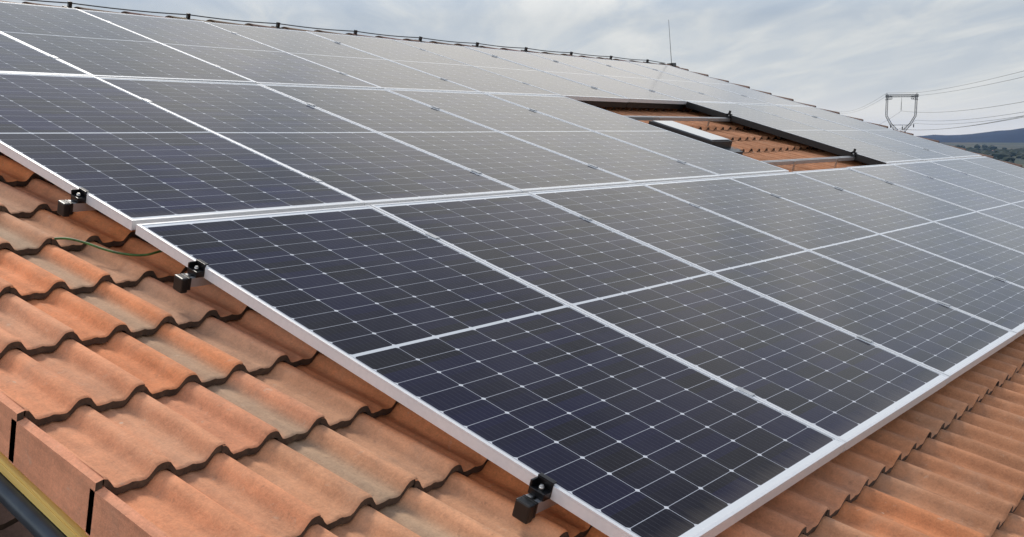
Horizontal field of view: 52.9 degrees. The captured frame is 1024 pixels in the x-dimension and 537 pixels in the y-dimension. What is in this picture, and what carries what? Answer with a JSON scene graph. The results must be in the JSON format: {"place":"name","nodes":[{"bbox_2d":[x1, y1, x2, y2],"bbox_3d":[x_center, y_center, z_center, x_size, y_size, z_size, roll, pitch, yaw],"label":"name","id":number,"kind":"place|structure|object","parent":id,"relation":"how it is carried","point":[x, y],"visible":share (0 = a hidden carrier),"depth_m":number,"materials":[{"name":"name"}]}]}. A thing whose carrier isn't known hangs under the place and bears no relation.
{"place":"outdoors","nodes":[
{"label":"outdoors","id":0,"kind":"place"},
{"bbox_2d":[0,503,33,536],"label":"lean to","id":1,"kind":"structure","parent":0,"point":[11,525],"depth_m":2.88,"materials":[{"name":"ceramic"}]},
{"bbox_2d":[1,0,1023,135],"label":"sky","id":2,"kind":"structure","parent":0,"point":[843,56],"materials":[{"name":"grey"}]},
{"bbox_2d":[891,161,1023,207],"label":"solar panel","id":3,"kind":"object","parent":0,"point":[978,185],"visible":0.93,"depth_m":9.23,"materials":[{"name":"glass"}]},
{"bbox_2d":[918,128,1023,142],"bbox_3d":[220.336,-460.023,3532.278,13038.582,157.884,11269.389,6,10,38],"label":"hills","id":4,"kind":"structure","parent":0,"point":[1010,136],"depth_m":6552.63,"materials":[{"name":"blue"}]},
{"bbox_2d":[939,142,1023,166],"bbox_3d":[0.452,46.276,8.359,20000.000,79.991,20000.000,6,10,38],"label":"ground","id":5,"kind":"structure","parent":0,"point":[1008,146],"depth_m":5475.98,"materials":[{"name":"green plant"}]},
{"bbox_2d":[0,0,1023,536],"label":"house","id":6,"kind":"structure","parent":5,"relation":"on","point":[140,396],"depth_m":2.74,"materials":[{"name":"ceramic"}]},
{"bbox_2d":[54,237,162,255],"bbox_3d":[-1.298,-0.076,3.435,0.520,0.063,0.118,-3,8,-18],"label":"earth cable","id":7,"kind":"object","parent":6,"relation":"on","point":[98,247],"visible":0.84,"depth_m":3.40,"materials":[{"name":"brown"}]},
{"bbox_2d":[26,0,662,62],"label":"lightning conductor","id":8,"kind":"object","parent":6,"relation":"on","point":[70,3],"visible":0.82,"depth_m":9.66,"materials":[{"name":"metal"}]},
{"bbox_2d":[107,21,655,69],"bbox_3d":[-0.879,-2.000,9.661,0.130,0.145,10.714,25,21,34],"label":"mounting rail","id":9,"kind":"object","parent":6,"relation":"attached to","point":[340,42],"visible":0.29,"depth_m":8.80,"materials":[{"name":"metal"}]},
{"bbox_2d":[49,55,744,95],"bbox_3d":[0.078,-1.555,8.956,0.130,0.145,10.714,25,21,34],"label":"mounting rail","id":10,"kind":"object","parent":6,"relation":"attached to","point":[53,56],"visible":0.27,"depth_m":7.28,"materials":[{"name":"metal"}]},
{"bbox_2d":[0,32,92,75],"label":"solar panel","id":11,"kind":"object","parent":10,"relation":"attached to","point":[16,56],"visible":0.88,"depth_m":5.44,"materials":[{"name":"glass"}]},
{"bbox_2d":[0,2,256,83],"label":"solar panel","id":12,"kind":"object","parent":10,"relation":"attached to","point":[88,43],"visible":0.92,"depth_m":6.27,"materials":[{"name":"glass"}]},
{"bbox_2d":[78,9,382,88],"bbox_3d":[-2.010,-1.535,7.233,2.106,0.037,1.053,25,21,34],"label":"solar panel","id":13,"kind":"object","parent":10,"relation":"attached to","point":[252,60],"visible":0.93,"depth_m":7.15,"materials":[{"name":"glass"}]},
{"bbox_2d":[206,22,481,92],"bbox_3d":[-1.353,-1.645,8.055,2.106,0.035,1.053,25,21,34],"label":"solar panel","id":14,"kind":"object","parent":10,"relation":"attached to","point":[383,73],"visible":0.91,"depth_m":7.99,"materials":[{"name":"glass"}]},
{"bbox_2d":[306,31,562,95],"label":"solar panel","id":15,"kind":"object","parent":10,"relation":"attached to","point":[459,72],"visible":0.9,"depth_m":8.81,"materials":[{"name":"glass"}]},
{"bbox_2d":[393,39,628,107],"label":"solar panel","id":16,"kind":"object","parent":10,"relation":"attached to","point":[583,93],"visible":0.88,"depth_m":9.57,"materials":[{"name":"glass"}]},
{"bbox_2d":[464,46,684,108],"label":"solar panel","id":17,"kind":"object","parent":10,"relation":"attached to","point":[639,97],"visible":0.98,"depth_m":10.35,"materials":[{"name":"glass"}]},
{"bbox_2d":[528,52,732,103],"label":"solar panel","id":18,"kind":"object","parent":10,"relation":"attached to","point":[668,89],"visible":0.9,"depth_m":11.30,"materials":[{"name":"glass"}]},
{"bbox_2d":[582,57,773,104],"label":"solar panel","id":19,"kind":"object","parent":10,"relation":"attached to","point":[719,93],"visible":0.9,"depth_m":12.13,"materials":[{"name":"glass"}]},
{"bbox_2d":[628,61,807,105],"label":"solar panel","id":20,"kind":"object","parent":10,"relation":"attached to","point":[731,87],"visible":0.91,"depth_m":12.95,"materials":[{"name":"glass"}]},
{"bbox_2d":[142,98,816,126],"bbox_3d":[0.771,-1.247,8.443,0.130,0.175,10.714,25,21,34],"label":"mounting rail","id":21,"kind":"object","parent":6,"relation":"attached to","point":[674,118],"visible":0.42,"depth_m":9.23,"materials":[{"name":"metal"}]},
{"bbox_2d":[57,148,929,216],"bbox_3d":[1.749,-0.792,7.721,0.130,0.175,10.714,25,21,34],"label":"mounting rail","id":22,"kind":"object","parent":6,"relation":"attached to","point":[75,203],"visible":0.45,"depth_m":3.61,"materials":[{"name":"metal"}]},
{"bbox_2d":[0,72,364,229],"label":"solar panel","id":23,"kind":"object","parent":22,"relation":"attached to","point":[128,160],"visible":0.96,"depth_m":4.19,"materials":[{"name":"glass"}]},
{"bbox_2d":[97,77,521,205],"bbox_3d":[-1.075,-0.677,5.234,2.106,0.036,1.053,25,21,34],"label":"solar panel","id":24,"kind":"object","parent":22,"relation":"attached to","point":[367,166],"visible":0.92,"depth_m":5.12,"materials":[{"name":"glass"}]},
{"bbox_2d":[259,84,635,192],"bbox_3d":[-0.416,-0.789,6.055,2.106,0.036,1.053,25,21,34],"label":"solar panel","id":25,"kind":"object","parent":22,"relation":"attached to","point":[518,164],"visible":0.9,"depth_m":5.95,"materials":[{"name":"glass"}]},
{"bbox_2d":[385,89,721,183],"bbox_3d":[0.241,-0.902,6.877,2.106,0.037,1.053,25,21,34],"label":"solar panel","id":26,"kind":"object","parent":22,"relation":"attached to","point":[634,163],"visible":0.92,"depth_m":6.79,"materials":[{"name":"glass"}]},
{"bbox_2d":[485,93,788,176],"bbox_3d":[0.900,-1.014,7.699,2.106,0.037,1.053,25,21,34],"label":"solar panel","id":27,"kind":"object","parent":22,"relation":"attached to","point":[698,154],"visible":0.91,"depth_m":7.62,"materials":[{"name":"glass"}]},
{"bbox_2d":[685,101,923,164],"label":"solar panel","id":28,"kind":"object","parent":22,"relation":"attached to","point":[829,141],"visible":0.95,"depth_m":9.98,"materials":[{"name":"glass"}]},
{"bbox_2d":[736,103,954,160],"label":"solar panel","id":29,"kind":"object","parent":22,"relation":"attached to","point":[874,139],"visible":0.84,"depth_m":10.95,"materials":[{"name":"glass"}]},
{"bbox_2d":[777,105,981,157],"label":"solar panel","id":30,"kind":"object","parent":22,"relation":"attached to","point":[889,133],"visible":0.85,"depth_m":11.76,"materials":[{"name":"glass"}]},
{"bbox_2d":[173,168,994,292],"bbox_3d":[2.276,-0.527,7.335,0.130,0.138,10.714,25,21,34],"label":"mounting rail","id":31,"kind":"object","parent":6,"relation":"attached to","point":[193,276],"visible":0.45,"depth_m":3.18,"materials":[{"name":"metal"}]},
{"bbox_2d":[667,20,675,65],"bbox_3d":[2.330,-3.319,15.157,0.100,0.680,0.100,1,10,38],"label":"lightning rod","id":32,"kind":"object","parent":6,"relation":"on","point":[672,64],"visible":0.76,"depth_m":15.16,"materials":[{"name":"metal"}]},
{"bbox_2d":[649,121,742,154],"bbox_3d":[1.522,-1.104,8.688,0.800,0.119,0.550,25,21,34],"label":"roof window","id":33,"kind":"structure","parent":6,"relation":"attached to","point":[701,135],"depth_m":8.59,"materials":[{"name":"white glass"}]},
{"bbox_2d":[512,276,1005,523],"bbox_3d":[3.326,-0.024,6.563,0.130,0.110,10.714,25,21,34],"label":"mounting rail","id":34,"kind":"object","parent":6,"relation":"attached to","point":[532,503],"visible":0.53,"depth_m":2.41,"materials":[{"name":"metal"}]},
{"bbox_2d":[135,205,845,536],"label":"solar panel","id":35,"kind":"object","parent":34,"relation":"attached to","point":[611,431],"visible":1,"depth_m":3.03,"materials":[{"name":"glass"}]},
{"bbox_2d":[370,193,948,451],"bbox_3d":[0.531,0.089,4.056,2.106,0.035,1.053,26,22,33],"label":"solar panel","id":36,"kind":"object","parent":34,"relation":"attached to","point":[850,390],"visible":0.97,"depth_m":3.90,"materials":[{"name":"glass"}]},
{"bbox_2d":[528,183,1016,383],"bbox_3d":[1.188,-0.023,4.877,2.106,0.038,1.053,26,22,33],"label":"solar panel","id":37,"kind":"object","parent":34,"relation":"attached to","point":[952,343],"visible":0.94,"depth_m":4.75,"materials":[{"name":"glass"}]},
{"bbox_2d":[641,177,1023,338],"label":"solar panel","id":38,"kind":"object","parent":34,"relation":"attached to","point":[982,295],"visible":0.97,"depth_m":5.62,"materials":[{"name":"glass"}]},
{"bbox_2d":[728,172,1023,287],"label":"solar panel","id":39,"kind":"object","parent":34,"relation":"attached to","point":[968,250],"visible":0.92,"depth_m":6.54,"materials":[{"name":"glass"}]},
{"bbox_2d":[794,168,1023,252],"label":"solar panel","id":40,"kind":"object","parent":34,"relation":"attached to","point":[976,224],"visible":0.94,"depth_m":7.45,"materials":[{"name":"glass"}]},
{"bbox_2d":[846,164,1023,227],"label":"solar panel","id":41,"kind":"object","parent":34,"relation":"attached to","point":[959,196],"visible":0.92,"depth_m":8.33,"materials":[{"name":"glass"}]},
{"bbox_2d":[928,158,1023,191],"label":"solar panel","id":42,"kind":"object","parent":34,"relation":"attached to","point":[991,175],"visible":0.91,"depth_m":10.11,"materials":[{"name":"glass"}]},
{"bbox_2d":[959,156,1023,178],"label":"solar panel","id":43,"kind":"object","parent":34,"relation":"attached to","point":[1004,167],"visible":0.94,"depth_m":10.99,"materials":[{"name":"glass"}]},
{"bbox_2d":[885,94,918,131],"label":"pylon","id":44,"kind":"object","parent":5,"relation":"on","point":[916,99],"visible":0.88,"depth_m":323.58,"materials":[{"name":"metal"}]},
{"bbox_2d":[835,71,1021,111],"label":"overhead wire","id":45,"kind":"object","parent":44,"relation":"attached to","point":[939,89],"visible":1,"depth_m":257.86,"materials":[{"name":"grey metal"}]},
{"bbox_2d":[861,77,1021,109],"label":"overhead wire","id":46,"kind":"object","parent":44,"relation":"attached to","point":[962,89],"visible":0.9,"depth_m":234.40,"materials":[{"name":"grey metal"}]},
{"bbox_2d":[886,102,1019,120],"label":"overhead wire","id":47,"kind":"object","parent":44,"relation":"attached to","point":[952,111],"visible":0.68,"depth_m":226.00,"materials":[{"name":"grey metal"}]},
{"bbox_2d":[889,117,1022,129],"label":"overhead wire","id":48,"kind":"object","parent":44,"relation":"attached to","point":[967,126],"visible":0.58,"depth_m":184.28,"materials":[{"name":"grey metal"}]},
{"bbox_2d":[915,112,1021,120],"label":"overhead wire","id":49,"kind":"object","parent":44,"relation":"attached to","point":[975,118],"visible":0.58,"depth_m":222.25,"materials":[{"name":"grey metal"}]},
{"bbox_2d":[955,144,1023,162],"bbox_3d":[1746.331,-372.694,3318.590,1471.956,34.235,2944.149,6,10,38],"label":"distant wood","id":50,"kind":"object","parent":5,"relation":"on","point":[1004,154],"visible":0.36,"depth_m":3036.36,"materials":[{"name":"green plant"}]}
]}

